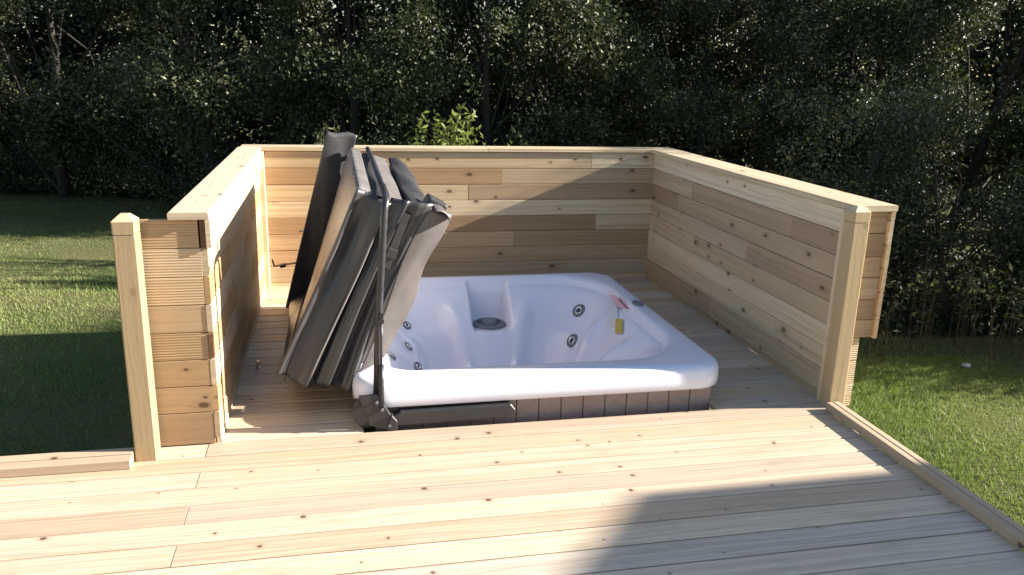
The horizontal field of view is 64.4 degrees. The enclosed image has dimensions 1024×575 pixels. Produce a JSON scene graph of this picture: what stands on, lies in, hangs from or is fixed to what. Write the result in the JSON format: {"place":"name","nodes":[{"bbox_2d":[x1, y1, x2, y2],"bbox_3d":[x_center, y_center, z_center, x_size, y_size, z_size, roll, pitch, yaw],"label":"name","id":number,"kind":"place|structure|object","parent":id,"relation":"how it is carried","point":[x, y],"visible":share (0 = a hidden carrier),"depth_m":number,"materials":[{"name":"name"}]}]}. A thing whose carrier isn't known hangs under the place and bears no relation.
{"place":"outdoors","nodes":[
{"label":"outdoors","id":0,"kind":"place"},
{"bbox_2d":[3,0,1007,76],"label":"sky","id":1,"kind":"structure","parent":0,"point":[330,0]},
{"bbox_2d":[0,276,1023,574],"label":"wooden deck","id":2,"kind":"structure","parent":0,"point":[762,466],"depth_m":3.39,"materials":[{"name":"brown wood"}]},
{"bbox_2d":[0,447,134,477],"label":"edge rail","id":3,"kind":"object","parent":2,"relation":"on","point":[65,462],"visible":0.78,"depth_m":3.52,"materials":[{"name":"brown wood"}]},
{"bbox_2d":[111,213,160,461],"bbox_3d":[-1.632,0.468,3.593,0.092,1.607,0.092,-2,16,-12],"label":"fence post","id":4,"kind":"object","parent":2,"relation":"on","point":[127,249],"visible":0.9,"depth_m":3.48,"materials":[{"name":"brown wood"}]},
{"bbox_2d":[139,147,270,445],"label":"timber wall","id":5,"kind":"structure","parent":2,"relation":"on","point":[205,252],"depth_m":3.74,"materials":[{"name":"brown wood"}]},
{"bbox_2d":[255,361,259,369],"bbox_3d":[-1.480,0.450,4.726,0.028,0.051,0.032,-2,16,-12],"label":"coach bolt","id":6,"kind":"object","parent":2,"relation":"on","point":[257,367],"visible":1,"depth_m":4.72,"materials":[{"name":"metal"}]},
{"bbox_2d":[353,146,514,429],"bbox_3d":[-0.588,-0.156,4.916,0.809,1.158,2.214,-2,16,-12],"label":"cover lifter","id":7,"kind":"object","parent":2,"relation":"on","point":[369,410],"visible":1,"depth_m":3.97,"materials":[{"name":"black metal"}]},
{"bbox_2d":[272,131,451,392],"bbox_3d":[-0.991,-0.211,4.880,1.021,1.281,2.038,-2,16,-12],"label":"hot tub cover","id":8,"kind":"object","parent":7,"relation":"on","point":[331,303],"visible":0.93,"depth_m":4.04,"materials":[{"name":"grey leather"}]},
{"bbox_2d":[240,144,672,286],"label":"timber wall","id":9,"kind":"structure","parent":2,"relation":"on","point":[513,210],"depth_m":6.68,"materials":[{"name":"brown wood"}]},
{"bbox_2d":[352,273,718,431],"bbox_3d":[-0.032,0.622,5.229,1.976,0.961,2.076,-2,16,-12],"label":"hot tub","id":10,"kind":"object","parent":2,"relation":"in","point":[545,347],"visible":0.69,"depth_m":5.08,"materials":[{"name":"white plastic"}]},
{"bbox_2d":[645,149,898,405],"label":"timber wall","id":11,"kind":"structure","parent":2,"relation":"on","point":[747,257],"depth_m":5.12,"materials":[{"name":"brown wood"}]},
{"bbox_2d":[819,205,870,420],"bbox_3d":[1.757,0.351,4.381,0.092,1.600,0.092,-2,16,-12],"label":"fence post","id":12,"kind":"object","parent":2,"relation":"on","point":[848,284],"visible":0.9,"depth_m":4.28,"materials":[{"name":"brown wood"}]},
{"bbox_2d":[825,401,1023,550],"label":"edge rail","id":13,"kind":"object","parent":2,"relation":"on","point":[995,519],"visible":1,"depth_m":3.61,"materials":[{"name":"brown wood"}]},
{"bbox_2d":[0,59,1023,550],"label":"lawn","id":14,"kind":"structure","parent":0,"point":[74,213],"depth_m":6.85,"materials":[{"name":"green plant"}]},
{"bbox_2d":[0,16,51,91],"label":"hedge tree","id":15,"kind":"object","parent":14,"relation":"on","point":[17,56],"visible":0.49,"depth_m":14.16,"materials":[{"name":"green plant"}]},
{"bbox_2d":[0,0,186,203],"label":"hedge tree","id":16,"kind":"object","parent":14,"relation":"on","point":[18,117],"visible":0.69,"depth_m":12.55,"materials":[{"name":"green plant"}]},
{"bbox_2d":[67,39,220,197],"bbox_3d":[-6.025,-2.718,13.072,2.247,2.509,3.078,-11,20,-39],"label":"shrub","id":17,"kind":"object","parent":14,"relation":"on","point":[120,158],"visible":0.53,"depth_m":12.37,"materials":[{"name":"green plant"}]},
{"bbox_2d":[10,0,357,208],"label":"hedge tree","id":18,"kind":"object","parent":14,"relation":"on","point":[184,83],"visible":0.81,"depth_m":10.99,"materials":[{"name":"green plant"}]},
{"bbox_2d":[299,117,362,144],"bbox_3d":[-2.034,-1.081,9.113,1.066,1.650,0.670,15,20,40],"label":"weed clump","id":19,"kind":"object","parent":14,"relation":"on","point":[324,136],"visible":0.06,"depth_m":8.93,"materials":[{"name":"green plant"}]},
{"bbox_2d":[215,0,484,145],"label":"hedge tree","id":20,"kind":"object","parent":14,"relation":"on","point":[350,60],"visible":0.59,"depth_m":10.97,"materials":[{"name":"green plant"}]},
{"bbox_2d":[404,102,482,145],"bbox_3d":[-0.638,-0.974,8.418,0.964,1.888,0.836,-2,16,-12],"label":"weed clump","id":21,"kind":"object","parent":14,"relation":"on","point":[455,136],"visible":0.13,"depth_m":8.18,"materials":[{"name":"green plant"}]},
{"bbox_2d":[456,136,526,145],"bbox_3d":[-0.191,-0.828,8.630,0.743,1.519,0.855,-2,16,-12],"label":"weed clump","id":22,"kind":"object","parent":14,"relation":"on","point":[495,140],"visible":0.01,"depth_m":8.49,"materials":[{"name":"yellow plant"}]},
{"bbox_2d":[353,0,642,146],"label":"hedge tree","id":23,"kind":"object","parent":14,"relation":"on","point":[557,131],"visible":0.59,"depth_m":10.95,"materials":[{"name":"green plant"}]},
{"bbox_2d":[0,0,1023,197],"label":"wood","id":24,"kind":"object","parent":14,"relation":"on","point":[987,64],"visible":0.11,"depth_m":16.58,"materials":[{"name":"green plant"}]},
{"bbox_2d":[0,141,1023,337],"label":"undergrowth","id":25,"kind":"object","parent":14,"relation":"on","point":[21,185],"visible":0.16,"depth_m":9.04,"materials":[{"name":"green plant"}]},
{"bbox_2d":[462,0,729,146],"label":"hedge tree","id":26,"kind":"object","parent":14,"relation":"on","point":[620,75],"visible":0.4,"depth_m":11.94,"materials":[{"name":"green plant"}]},
{"bbox_2d":[562,0,868,169],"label":"hedge tree","id":27,"kind":"object","parent":14,"relation":"on","point":[692,119],"visible":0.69,"depth_m":11.90,"materials":[{"name":"green plant"}]},
{"bbox_2d":[695,0,980,192],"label":"hedge tree","id":28,"kind":"object","parent":14,"relation":"on","point":[861,20],"visible":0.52,"depth_m":11.61,"materials":[{"name":"green plant"}]},
{"bbox_2d":[760,62,978,301],"bbox_3d":[3.095,-0.960,7.764,2.907,2.370,2.122,-10,19,-36],"label":"shrub","id":29,"kind":"object","parent":14,"relation":"on","point":[845,188],"visible":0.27,"depth_m":7.55,"materials":[{"name":"green plant"}]},
{"bbox_2d":[862,259,951,361],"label":"wild grass","id":30,"kind":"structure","parent":14,"relation":"on","point":[896,305],"depth_m":6.69,"materials":[{"name":"green plant"}]},
{"bbox_2d":[826,0,1023,238],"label":"hedge tree","id":31,"kind":"object","parent":14,"relation":"on","point":[967,13],"visible":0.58,"depth_m":11.39,"materials":[{"name":"green plant"}]},
{"bbox_2d":[830,60,1023,320],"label":"shrub","id":32,"kind":"object","parent":14,"relation":"on","point":[913,242],"visible":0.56,"depth_m":7.67,"materials":[{"name":"green plant"}]},
{"bbox_2d":[902,241,1023,369],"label":"wild grass","id":33,"kind":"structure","parent":14,"relation":"on","point":[969,278],"depth_m":6.77,"materials":[{"name":"green plant"}]},
{"bbox_2d":[962,363,970,367],"bbox_3d":[3.742,0.641,6.702,0.070,0.037,0.070,-2,16,-12],"label":"stone","id":34,"kind":"object","parent":14,"relation":"on","point":[968,365],"visible":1,"depth_m":6.68,"materials":[{"name":"grey stone"}]},
{"bbox_2d":[957,97,1023,310],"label":"shrub","id":35,"kind":"object","parent":14,"relation":"on","point":[1016,207],"visible":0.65,"depth_m":7.56,"materials":[{"name":"green plant"}]},
{"bbox_2d":[965,3,1023,182],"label":"hedge tree","id":36,"kind":"object","parent":14,"relation":"on","point":[1013,110],"visible":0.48,"depth_m":11.87,"materials":[{"name":"green plant"}]},
{"bbox_2d":[994,276,1023,359],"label":"wild grass","id":37,"kind":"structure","parent":14,"relation":"on","point":[1015,309],"depth_m":6.83,"materials":[{"name":"green plant"}]}
]}

